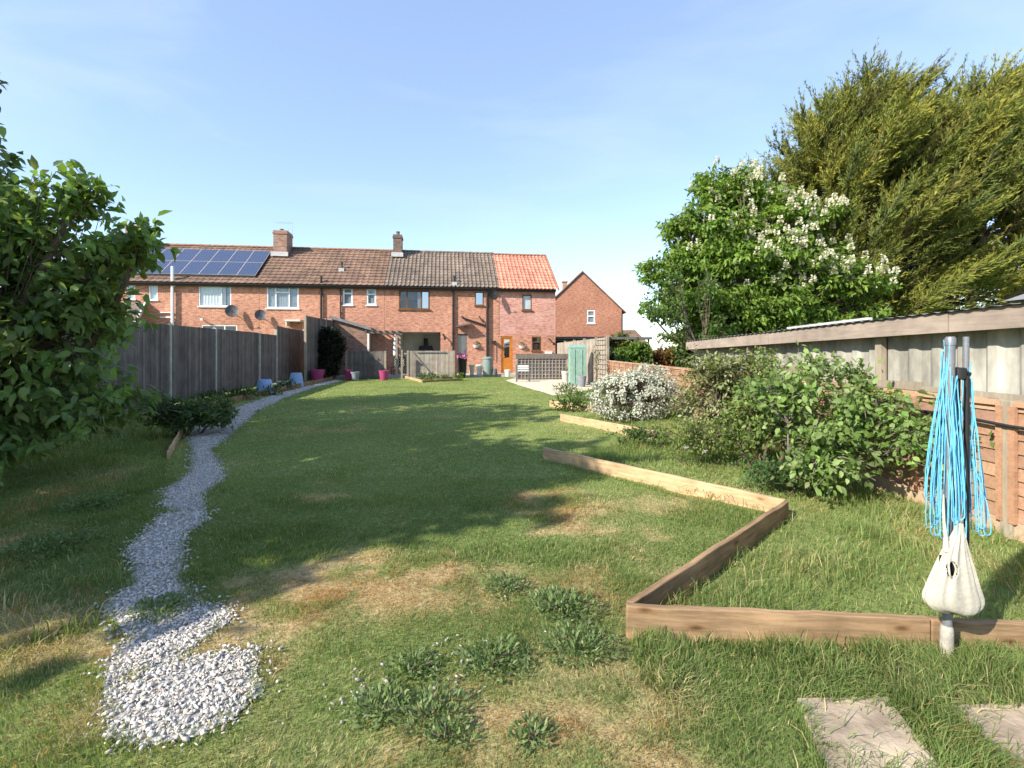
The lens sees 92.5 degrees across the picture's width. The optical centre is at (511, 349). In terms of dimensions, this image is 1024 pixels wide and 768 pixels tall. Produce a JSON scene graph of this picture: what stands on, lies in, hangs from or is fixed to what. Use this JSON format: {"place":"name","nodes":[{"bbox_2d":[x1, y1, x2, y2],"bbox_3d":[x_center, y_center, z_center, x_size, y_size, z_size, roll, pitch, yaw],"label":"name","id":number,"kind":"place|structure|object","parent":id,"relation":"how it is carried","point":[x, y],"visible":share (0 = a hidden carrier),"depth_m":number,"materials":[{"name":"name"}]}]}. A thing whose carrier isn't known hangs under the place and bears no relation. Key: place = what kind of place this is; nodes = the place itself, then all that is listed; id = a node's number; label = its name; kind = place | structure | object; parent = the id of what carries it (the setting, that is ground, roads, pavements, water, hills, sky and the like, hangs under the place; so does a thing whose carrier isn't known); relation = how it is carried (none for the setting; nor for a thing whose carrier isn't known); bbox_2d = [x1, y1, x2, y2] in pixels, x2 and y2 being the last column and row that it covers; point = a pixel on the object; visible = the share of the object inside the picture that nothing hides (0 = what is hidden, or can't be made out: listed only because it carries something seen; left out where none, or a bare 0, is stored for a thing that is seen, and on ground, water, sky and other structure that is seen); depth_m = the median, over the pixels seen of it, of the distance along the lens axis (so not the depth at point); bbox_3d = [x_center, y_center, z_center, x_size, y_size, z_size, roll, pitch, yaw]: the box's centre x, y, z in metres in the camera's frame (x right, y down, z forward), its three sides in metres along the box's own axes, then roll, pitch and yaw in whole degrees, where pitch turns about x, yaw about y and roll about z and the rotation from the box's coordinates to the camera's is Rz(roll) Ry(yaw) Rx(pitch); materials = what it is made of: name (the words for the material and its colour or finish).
{"place":"outdoors","nodes":[
{"label":"outdoors","id":0,"kind":"place"},
{"bbox_2d":[123,243,273,332],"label":"terraced house","id":1,"kind":"structure","parent":0,"point":[211,286],"depth_m":27.51,"materials":[{"name":"red brick"}]},
{"bbox_2d":[149,286,158,300],"bbox_3d":[-19.738,-3.122,26.966,0.558,0.893,0.169,0,0,-8],"label":"window","id":2,"kind":"structure","parent":1,"relation":"in","point":[153,290],"depth_m":27.03,"materials":[{"name":"white plastic"}]},
{"bbox_2d":[197,286,230,307],"bbox_3d":[-16.610,-2.966,27.405,1.805,1.212,0.169,0,0,-8],"label":"window","id":3,"kind":"structure","parent":1,"relation":"in","point":[208,296],"depth_m":27.45,"materials":[{"name":"white plastic"}]},
{"bbox_2d":[103,381,334,745],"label":"path","id":4,"kind":"structure","parent":0,"point":[180,714],"depth_m":2.38,"materials":[{"name":"grey gravel"}]},
{"bbox_2d":[124,589,198,622],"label":"weed","id":5,"kind":"object","parent":4,"relation":"on","point":[171,602],"visible":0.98,"depth_m":2.88,"materials":[{"name":"green plant"}]},
{"bbox_2d":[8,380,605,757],"bbox_3d":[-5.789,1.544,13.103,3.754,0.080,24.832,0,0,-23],"label":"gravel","id":6,"kind":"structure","parent":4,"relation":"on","point":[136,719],"depth_m":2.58,"materials":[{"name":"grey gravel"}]},
{"bbox_2d":[330,373,515,378],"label":"patio","id":7,"kind":"structure","parent":0,"point":[467,374],"depth_m":27.80,"materials":[{"name":"grey concrete"}]},
{"bbox_2d":[391,356,405,374],"bbox_3d":[-6.341,0.885,27.295,0.698,1.070,0.490,0,0,6],"label":"garden chair","id":8,"kind":"object","parent":7,"relation":"on","point":[399,362],"visible":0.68,"depth_m":27.50,"materials":[{"name":"black plastic"}]},
{"bbox_2d":[482,357,492,374],"bbox_3d":[-1.393,0.912,27.861,0.619,1.016,0.615,0,0,16],"label":"water butt","id":9,"kind":"object","parent":7,"relation":"on","point":[487,364],"visible":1,"depth_m":27.62,"materials":[{"name":"plastic"}]},
{"bbox_2d":[384,231,558,373],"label":"terraced house","id":10,"kind":"structure","parent":0,"point":[499,307],"depth_m":29.73,"materials":[{"name":"red brick"}]},
{"bbox_2d":[398,290,430,310],"bbox_3d":[-5.754,-2.899,28.930,1.907,1.181,0.169,0,0,-8],"label":"window","id":11,"kind":"structure","parent":10,"relation":"in","point":[423,296],"depth_m":29.01,"materials":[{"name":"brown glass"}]},
{"bbox_2d":[458,334,466,372],"bbox_3d":[-2.983,0.252,29.427,0.541,2.395,0.040,0,0,-8],"label":"back door","id":12,"kind":"structure","parent":10,"relation":"in","point":[462,338],"depth_m":29.41,"materials":[{"name":"grey plastic"}]},
{"bbox_2d":[474,292,484,306],"bbox_3d":[-1.963,-3.034,29.450,0.657,0.875,0.143,0,0,-8],"label":"window","id":13,"kind":"structure","parent":10,"relation":"in","point":[479,296],"depth_m":29.48,"materials":[{"name":"white"}]},
{"bbox_2d":[502,338,510,372],"bbox_3d":[-0.312,0.353,29.724,0.544,2.154,0.095,0,0,-8],"label":"door","id":14,"kind":"structure","parent":10,"relation":"in","point":[506,342],"depth_m":29.73,"materials":[{"name":"orange wood"}]},
{"bbox_2d":[521,295,532,310],"bbox_3d":[0.913,-2.848,29.868,0.706,1.007,0.169,0,0,-8],"label":"window","id":15,"kind":"structure","parent":10,"relation":"in","point":[526,299],"depth_m":29.92,"materials":[{"name":"white glass"}]},
{"bbox_2d":[0,351,1023,767],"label":"ground","id":16,"kind":"structure","parent":0,"point":[490,751],"depth_m":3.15,"materials":[{"name":"green plant"}]},
{"bbox_2d":[0,526,109,559],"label":"weed","id":17,"kind":"object","parent":16,"relation":"on","point":[63,538],"visible":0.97,"depth_m":3.86,"materials":[{"name":"green plant"}]},
{"bbox_2d":[0,80,180,485],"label":"cherry tree","id":18,"kind":"object","parent":16,"relation":"on","point":[49,298],"visible":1,"depth_m":5.78,"materials":[{"name":"green plant"}]},
{"bbox_2d":[50,490,135,513],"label":"weed","id":19,"kind":"object","parent":16,"relation":"on","point":[106,499],"visible":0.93,"depth_m":4.82,"materials":[{"name":"green plant"}]},
{"bbox_2d":[50,322,260,420],"bbox_3d":[-9.153,0.440,11.521,0.115,2.320,17.209,0,0,-8],"label":"board fence","id":20,"kind":"object","parent":16,"relation":"on","point":[183,361],"visible":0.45,"depth_m":14.51,"materials":[{"name":"wood"}]},
{"bbox_2d":[0,379,313,666],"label":"rough grass","id":21,"kind":"structure","parent":16,"relation":"on","point":[94,470],"depth_m":5.03,"materials":[{"name":"green plant"}]},
{"bbox_2d":[167,429,181,459],"bbox_3d":[-5.438,1.514,7.906,0.038,0.152,2.294,0,0,-30],"label":"edging board","id":22,"kind":"object","parent":16,"relation":"on","point":[171,448],"visible":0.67,"depth_m":7.60,"materials":[{"name":"brown wood"}]},
{"bbox_2d":[133,390,239,435],"bbox_3d":[-6.004,1.180,8.958,2.001,0.969,1.266,0,0,0],"label":"shrub","id":23,"kind":"object","parent":16,"relation":"on","point":[173,417],"visible":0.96,"depth_m":8.84,"materials":[{"name":"green plant"}]},
{"bbox_2d":[190,389,233,403],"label":"bed plant","id":24,"kind":"object","parent":16,"relation":"on","point":[209,393],"visible":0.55,"depth_m":13.70,"materials":[{"name":"green plant"}]},
{"bbox_2d":[214,384,263,399],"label":"bed plant","id":25,"kind":"object","parent":16,"relation":"on","point":[240,391],"visible":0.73,"depth_m":15.21,"materials":[{"name":"green plant"}]},
{"bbox_2d":[256,379,272,393],"bbox_3d":[-8.663,1.296,17.161,0.554,0.512,0.550,0,0,13],"label":"tub","id":26,"kind":"object","parent":16,"relation":"on","point":[262,382],"visible":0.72,"depth_m":16.96,"materials":[{"name":"blue plastic"}]},
{"bbox_2d":[261,330,277,383],"bbox_3d":[-10.494,0.350,21.099,0.115,2.500,2.022,0,0,-8],"label":"board fence","id":27,"kind":"object","parent":16,"relation":"on","point":[269,356],"visible":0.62,"depth_m":21.17,"materials":[{"name":"wood"}]},
{"bbox_2d":[204,375,339,405],"bbox_3d":[-8.699,1.488,19.587,0.058,0.203,14.280,0,0,-6],"label":"edging board","id":28,"kind":"object","parent":16,"relation":"on","point":[241,397],"visible":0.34,"depth_m":18.38,"materials":[{"name":"brown wood"}]},
{"bbox_2d":[262,383,284,395],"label":"bed plant","id":29,"kind":"object","parent":16,"relation":"on","point":[273,390],"visible":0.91,"depth_m":16.56,"materials":[{"name":"green plant"}]},
{"bbox_2d":[274,378,296,389],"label":"bed plant","id":30,"kind":"object","parent":16,"relation":"on","point":[286,383],"visible":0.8,"depth_m":18.77,"materials":[{"name":"green plant"}]},
{"bbox_2d":[277,326,303,380],"bbox_3d":[-10.945,0.250,24.317,0.115,2.700,4.486,0,0,-8],"label":"board fence","id":31,"kind":"object","parent":16,"relation":"on","point":[290,351],"visible":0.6,"depth_m":23.93,"materials":[{"name":"wood"}]},
{"bbox_2d":[289,373,303,386],"bbox_3d":[-9.003,1.265,20.447,0.561,0.594,0.556,0,0,-30],"label":"tub","id":32,"kind":"object","parent":16,"relation":"on","point":[297,378],"visible":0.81,"depth_m":20.25,"materials":[{"name":"blue plastic"}]},
{"bbox_2d":[310,369,324,379],"bbox_3d":[-9.438,1.264,23.787,0.660,0.591,0.665,0,0,12],"label":"tub","id":33,"kind":"object","parent":16,"relation":"on","point":[316,374],"visible":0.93,"depth_m":23.56,"materials":[{"name":"pink plastic"}]},
{"bbox_2d":[304,315,333,381],"bbox_3d":[-9.905,-0.035,26.207,0.115,3.270,5.585,0,0,0],"label":"screen fence","id":34,"kind":"object","parent":16,"relation":"on","point":[312,327],"visible":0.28,"depth_m":24.13,"materials":[{"name":"grey wood"}]},
{"bbox_2d":[254,222,390,350],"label":"terraced house","id":35,"kind":"structure","parent":16,"relation":"on","point":[295,285],"depth_m":28.52,"materials":[{"name":"red brick"}]},
{"bbox_2d":[265,288,299,309],"bbox_3d":[-13.057,-2.953,27.905,1.846,1.323,0.169,0,0,-8],"label":"window","id":36,"kind":"structure","parent":35,"relation":"in","point":[277,298],"depth_m":27.95,"materials":[{"name":"white plastic"}]},
{"bbox_2d":[342,289,353,305],"bbox_3d":[-9.516,-3.050,28.402,0.663,1.053,0.169,0,0,-8],"label":"window","id":37,"kind":"structure","parent":35,"relation":"in","point":[347,293],"depth_m":28.43,"materials":[{"name":"white plastic"}]},
{"bbox_2d":[365,289,376,305],"bbox_3d":[-8.207,-3.047,28.586,0.657,1.013,0.169,0,0,-8],"label":"window","id":38,"kind":"structure","parent":35,"relation":"in","point":[371,293],"depth_m":28.64,"materials":[{"name":"white plastic"}]},
{"bbox_2d":[316,326,347,379],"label":"ivy bush","id":39,"kind":"object","parent":16,"relation":"on","point":[330,356],"visible":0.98,"depth_m":24.95,"materials":[{"name":"green plant"}]},
{"bbox_2d":[329,315,373,374],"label":"brick outbuilding","id":40,"kind":"structure","parent":16,"relation":"on","point":[355,336],"depth_m":27.35,"materials":[{"name":"brick"}]},
{"bbox_2d":[345,351,385,377],"bbox_3d":[-7.767,0.832,26.052,2.117,1.536,0.115,0,0,-8],"label":"board fence","id":41,"kind":"object","parent":16,"relation":"on","point":[371,364],"visible":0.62,"depth_m":26.04,"materials":[{"name":"grey wood"}]},
{"bbox_2d":[343,680,415,729],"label":"weed","id":42,"kind":"object","parent":16,"relation":"on","point":[376,702],"visible":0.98,"depth_m":2.10,"materials":[{"name":"green plant"}]},
{"bbox_2d":[364,330,402,377],"bbox_3d":[-7.139,0.255,27.459,1.900,2.590,2.400,0,0,-8],"label":"pergola","id":43,"kind":"object","parent":16,"relation":"on","point":[379,332],"visible":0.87,"depth_m":26.58,"materials":[{"name":"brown wood"}]},
{"bbox_2d":[379,370,388,379],"bbox_3d":[-6.522,1.310,24.961,0.530,0.503,0.534,0,0,19],"label":"tub","id":44,"kind":"object","parent":16,"relation":"on","point":[383,374],"visible":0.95,"depth_m":24.78,"materials":[{"name":"pink plastic"}]},
{"bbox_2d":[382,644,442,688],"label":"weed","id":45,"kind":"object","parent":16,"relation":"on","point":[403,663],"visible":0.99,"depth_m":2.35,"materials":[{"name":"green plant"}]},
{"bbox_2d":[401,350,454,378],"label":"wooden gate","id":46,"kind":"structure","parent":16,"relation":"on","point":[441,362],"depth_m":26.38,"materials":[{"name":"brown wood"}]},
{"bbox_2d":[384,680,476,743],"bbox_3d":[-0.346,1.530,2.079,0.379,0.104,0.330,0,0,-19],"label":"weed","id":47,"kind":"object","parent":16,"relation":"on","point":[434,704],"visible":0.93,"depth_m":2.08,"materials":[{"name":"green plant"}]},
{"bbox_2d":[422,378,461,382],"bbox_3d":[-3.386,1.519,23.871,2.283,0.142,0.059,0,0,-42],"label":"edging board","id":48,"kind":"object","parent":16,"relation":"on","point":[425,381],"visible":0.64,"depth_m":23.81,"materials":[{"name":"brown wood"}]},
{"bbox_2d":[422,713,480,753],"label":"weed","id":49,"kind":"object","parent":16,"relation":"on","point":[439,727],"visible":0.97,"depth_m":1.96,"materials":[{"name":"green plant"}]},
{"bbox_2d":[457,353,467,377],"bbox_3d":[-2.736,0.871,27.065,0.692,1.380,0.767,0,0,-2],"label":"planter","id":50,"kind":"object","parent":16,"relation":"on","point":[462,359],"visible":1,"depth_m":26.89,"materials":[{"name":"black plastic"}]},
{"bbox_2d":[452,632,532,684],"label":"weed","id":51,"kind":"object","parent":16,"relation":"on","point":[502,657],"visible":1,"depth_m":2.42,"materials":[{"name":"green plant"}]},
{"bbox_2d":[481,570,532,600],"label":"weed","id":52,"kind":"object","parent":16,"relation":"on","point":[502,580],"visible":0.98,"depth_m":3.17,"materials":[{"name":"green plant"}]},
{"bbox_2d":[507,709,562,762],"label":"weed","id":53,"kind":"object","parent":16,"relation":"on","point":[533,729],"visible":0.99,"depth_m":1.95,"materials":[{"name":"green plant"}]},
{"bbox_2d":[516,354,567,379],"bbox_3d":[1.561,0.905,25.198,2.758,1.390,0.100,0,0,-8],"label":"trellis screen","id":54,"kind":"object","parent":16,"relation":"on","point":[546,366],"visible":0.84,"depth_m":25.21,"materials":[{"name":"grey wood"}]},
{"bbox_2d":[528,583,574,610],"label":"weed","id":55,"kind":"object","parent":16,"relation":"on","point":[542,591],"visible":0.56,"depth_m":3.04,"materials":[{"name":"green plant"}]},
{"bbox_2d":[81,398,1023,767],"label":"tufted grass","id":56,"kind":"structure","parent":16,"relation":"on","point":[923,680],"depth_m":2.25,"materials":[{"name":"green plant"}]},
{"bbox_2d":[525,583,603,624],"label":"weed","id":57,"kind":"object","parent":16,"relation":"on","point":[558,608],"visible":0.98,"depth_m":2.91,"materials":[{"name":"green plant"}]},
{"bbox_2d":[551,382,578,391],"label":"bed plant","id":58,"kind":"object","parent":16,"relation":"on","point":[567,386],"visible":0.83,"depth_m":17.78,"materials":[{"name":"green plant"}]},
{"bbox_2d":[551,395,588,411],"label":"bed plant","id":59,"kind":"object","parent":16,"relation":"on","point":[563,402],"visible":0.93,"depth_m":12.28,"materials":[{"name":"green plant"}]},
{"bbox_2d":[549,400,597,410],"bbox_3d":[1.670,1.489,12.700,0.059,0.203,1.884,0,0,-42],"label":"edging board","id":60,"kind":"object","parent":16,"relation":"on","point":[556,402],"visible":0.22,"depth_m":12.70,"materials":[{"name":"brown wood"}]},
{"bbox_2d":[534,617,620,667],"bbox_3d":[0.333,1.523,2.553,0.453,0.146,0.411,0,0,0],"label":"weed","id":61,"kind":"object","parent":16,"relation":"on","point":[572,641],"visible":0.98,"depth_m":2.52,"materials":[{"name":"green plant"}]},
{"bbox_2d":[555,387,602,400],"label":"bed plant","id":62,"kind":"object","parent":16,"relation":"on","point":[578,394],"visible":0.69,"depth_m":14.94,"materials":[{"name":"green plant"}]},
{"bbox_2d":[557,336,608,387],"bbox_3d":[3.219,0.520,23.988,0.135,2.160,8.905,0,0,-8],"label":"board fence","id":63,"kind":"object","parent":16,"relation":"on","point":[602,346],"visible":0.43,"depth_m":21.42,"materials":[{"name":"brown wood"}]},
{"bbox_2d":[590,343,600,389],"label":"climbing plant","id":64,"kind":"object","parent":16,"relation":"on","point":[596,365],"visible":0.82,"depth_m":19.00,"materials":[{"name":"green plant"}]},
{"bbox_2d":[555,337,651,359],"bbox_3d":[5.721,0.340,35.634,7.200,2.420,5.000,0,0,-8],"label":"carport","id":65,"kind":"object","parent":16,"relation":"on","point":[562,339],"visible":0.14,"depth_m":33.59,"materials":[{"name":"grey wood"}]},
{"bbox_2d":[560,414,654,438],"bbox_3d":[1.765,1.494,9.590,0.058,0.192,2.619,0,0,-32],"label":"edging board","id":66,"kind":"object","parent":16,"relation":"on","point":[594,423],"visible":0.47,"depth_m":9.75,"materials":[{"name":"brown wood"}]},
{"bbox_2d":[609,331,645,357],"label":"shrub","id":67,"kind":"object","parent":16,"relation":"on","point":[618,343],"visible":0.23,"depth_m":33.68,"materials":[{"name":"green plant"}]},
{"bbox_2d":[612,337,654,364],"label":"shrub","id":68,"kind":"object","parent":16,"relation":"on","point":[637,352],"visible":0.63,"depth_m":20.73,"materials":[{"name":"green plant"}]},
{"bbox_2d":[585,362,683,421],"bbox_3d":[2.706,0.965,10.734,2.162,1.401,1.621,0,0,0],"label":"flowering bush","id":69,"kind":"object","parent":16,"relation":"on","point":[637,390],"visible":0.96,"depth_m":10.44,"materials":[{"name":"white plant"}]},
{"bbox_2d":[623,330,646,342],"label":"bungalow","id":70,"kind":"object","parent":16,"relation":"on","point":[634,333],"visible":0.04,"depth_m":60.71,"materials":[{"name":"brown tile"}]},
{"bbox_2d":[606,423,674,446],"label":"herb clump","id":71,"kind":"object","parent":16,"relation":"on","point":[640,433],"visible":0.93,"depth_m":7.83,"materials":[{"name":"green plant"}]},
{"bbox_2d":[645,343,679,366],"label":"shrub","id":72,"kind":"object","parent":16,"relation":"on","point":[665,357],"visible":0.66,"depth_m":21.26,"materials":[{"name":"brown plant"}]},
{"bbox_2d":[543,447,785,511],"bbox_3d":[1.505,1.494,5.795,0.058,0.193,3.220,0,0,-40],"label":"edging board","id":73,"kind":"object","parent":16,"relation":"on","point":[669,482],"visible":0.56,"depth_m":5.48,"materials":[{"name":"brown wood"}]},
{"bbox_2d":[671,327,701,367],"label":"shrub","id":74,"kind":"object","parent":16,"relation":"on","point":[678,359],"visible":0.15,"depth_m":18.33,"materials":[{"name":"green plant"}]},
{"bbox_2d":[636,258,740,351],"bbox_3d":[6.046,-0.733,16.572,3.522,4.804,1.722,0,0,0],"label":"young tree","id":75,"kind":"object","parent":16,"relation":"on","point":[714,329],"visible":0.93,"depth_m":16.55,"materials":[{"name":"green plant"}]},
{"bbox_2d":[651,415,745,468],"bbox_3d":[2.536,1.276,6.595,1.055,0.765,1.052,0,0,-29],"label":"herb clump","id":76,"kind":"object","parent":16,"relation":"on","point":[709,442],"visible":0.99,"depth_m":6.53,"materials":[{"name":"green plant"}]},
{"bbox_2d":[627,501,788,604],"bbox_3d":[1.593,1.493,3.618,2.603,0.194,0.050,0,0,-44],"label":"edging board","id":77,"kind":"object","parent":16,"relation":"on","point":[708,562],"visible":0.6,"depth_m":3.40,"materials":[{"name":"brown wood"}]},
{"bbox_2d":[664,344,785,452],"bbox_3d":[3.292,0.788,7.643,1.719,1.770,1.540,0,0,34],"label":"variegated shrub","id":78,"kind":"object","parent":16,"relation":"on","point":[716,367],"visible":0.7,"depth_m":7.46,"materials":[{"name":"green plant"}]},
{"bbox_2d":[700,348,811,466],"bbox_3d":[3.352,0.820,6.518,1.267,1.686,1.246,0,0,-15],"label":"leafy shrub","id":79,"kind":"object","parent":16,"relation":"on","point":[756,419],"visible":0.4,"depth_m":6.49,"materials":[{"name":"green plant"}]},
{"bbox_2d":[630,155,903,355],"bbox_3d":[9.615,-2.861,18.779,9.863,9.155,5.091,0,0,0],"label":"horse chestnut","id":80,"kind":"object","parent":16,"relation":"on","point":[748,243],"visible":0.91,"depth_m":17.70,"materials":[{"name":"green plant"}]},
{"bbox_2d":[727,452,809,496],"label":"herb clump","id":81,"kind":"object","parent":16,"relation":"on","point":[767,469],"visible":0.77,"depth_m":5.26,"materials":[{"name":"green plant"}]},
{"bbox_2d":[626,602,929,647],"bbox_3d":[1.397,1.491,2.618,1.550,0.198,0.054,0,0,5],"label":"edging board","id":82,"kind":"object","parent":16,"relation":"on","point":[699,620],"visible":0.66,"depth_m":2.60,"materials":[{"name":"brown wood"}]},
{"bbox_2d":[542,400,1023,640],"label":"long grass","id":83,"kind":"structure","parent":16,"relation":"on","point":[853,491],"depth_m":3.83,"materials":[{"name":"green plant"}]},
{"bbox_2d":[608,360,1023,542],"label":"panel fence","id":84,"kind":"object","parent":16,"relation":"on","point":[1002,458],"visible":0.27,"depth_m":4.25,"materials":[{"name":"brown wood"}]},
{"bbox_2d":[847,401,1023,429],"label":"fence rail","id":85,"kind":"object","parent":84,"relation":"attached to","point":[988,422],"visible":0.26,"depth_m":4.15,"materials":[{"name":"brown wood"}]},
{"bbox_2d":[681,37,1023,321],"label":"cypress tree","id":86,"kind":"object","parent":16,"relation":"on","point":[844,138],"visible":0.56,"depth_m":19.44,"materials":[{"name":"green plant"}]},
{"bbox_2d":[686,302,1023,400],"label":"shed","id":87,"kind":"structure","parent":16,"relation":"on","point":[907,349],"depth_m":5.36,"materials":[{"name":"wood"}]},
{"bbox_2d":[733,340,994,498],"bbox_3d":[3.391,0.771,5.246,1.745,1.777,2.224,0,0,0],"label":"leafy shrub","id":88,"kind":"object","parent":16,"relation":"on","point":[830,451],"visible":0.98,"depth_m":4.97,"materials":[{"name":"green plant"}]},
{"bbox_2d":[797,696,938,767],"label":"paving slab","id":89,"kind":"structure","parent":16,"relation":"on","point":[863,722],"depth_m":1.95,"materials":[{"name":"stone"}]},
{"bbox_2d":[855,47,1023,313],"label":"cypress tree","id":90,"kind":"object","parent":16,"relation":"on","point":[1006,171],"visible":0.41,"depth_m":19.62,"materials":[{"name":"green plant"}]},
{"bbox_2d":[924,337,990,662],"bbox_3d":[2.224,0.792,2.447,0.271,1.715,0.182,0,0,-12],"label":"rotary airer","id":91,"kind":"object","parent":16,"relation":"on","point":[955,419],"visible":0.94,"depth_m":2.43,"materials":[{"name":"blue metal"}]},
{"bbox_2d":[922,467,984,615],"bbox_3d":[2.132,0.909,2.379,0.284,0.750,0.114,0,0,0],"label":"peg bag","id":92,"kind":"object","parent":91,"relation":"hanging from","point":[952,586],"visible":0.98,"depth_m":2.34,"materials":[{"name":"fabric"}]},
{"bbox_2d":[926,616,1023,652],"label":"edging board","id":93,"kind":"object","parent":16,"relation":"on","point":[1007,631],"visible":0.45,"depth_m":2.51,"materials":[{"name":"brown wood"}]},
{"bbox_2d":[951,702,1023,767],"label":"paving slab","id":94,"kind":"structure","parent":16,"relation":"on","point":[1015,726],"depth_m":2.00,"materials":[{"name":"stone"}]},
{"bbox_2d":[955,55,1023,303],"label":"cypress tree","id":95,"kind":"object","parent":16,"relation":"on","point":[1019,231],"visible":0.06,"depth_m":20.42,"materials":[{"name":"green plant"}]},
{"bbox_2d":[0,0,1023,349],"label":"sky","id":96,"kind":"structure","parent":0,"point":[564,131],"materials":[{"name":"blue"}]},
{"bbox_2d":[506,377,592,394],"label":"gravel patio","id":97,"kind":"structure","parent":0,"point":[544,385],"depth_m":21.36,"materials":[{"name":"beige gravel"}]},
{"bbox_2d":[516,365,530,381],"bbox_3d":[0.532,1.140,23.556,0.680,0.820,0.445,0,0,-4],"label":"garden bench","id":98,"kind":"object","parent":97,"relation":"on","point":[529,373],"visible":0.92,"depth_m":23.74,"materials":[{"name":"grey wood"}]},
{"bbox_2d":[561,367,567,383],"bbox_3d":[2.451,1.172,22.349,0.404,0.776,0.402,0,0,-41],"label":"pot","id":99,"kind":"object","parent":97,"relation":"on","point":[565,376],"visible":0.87,"depth_m":22.20,"materials":[{"name":"ceramic"}]},
{"bbox_2d":[568,345,586,384],"bbox_3d":[2.843,0.645,21.346,0.723,1.770,0.520,0,0,-4],"label":"mini greenhouse","id":100,"kind":"object","parent":97,"relation":"on","point":[576,360],"visible":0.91,"depth_m":21.12,"materials":[{"name":"green plastic"}]},
{"bbox_2d":[577,376,586,386],"bbox_3d":[2.888,1.320,20.232,0.380,0.473,0.383,0,0,3],"label":"pot","id":101,"kind":"object","parent":97,"relation":"on","point":[581,381],"visible":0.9,"depth_m":20.10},
{"bbox_2d":[555,271,625,336],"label":"detached house","id":102,"kind":"structure","parent":0,"point":[586,305],"depth_m":42.00,"materials":[{"name":"red brick"}]},
{"bbox_2d":[587,310,594,323],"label":"window","id":103,"kind":"structure","parent":102,"relation":"in","point":[590,313],"depth_m":42.09,"materials":[{"name":"white plastic"}]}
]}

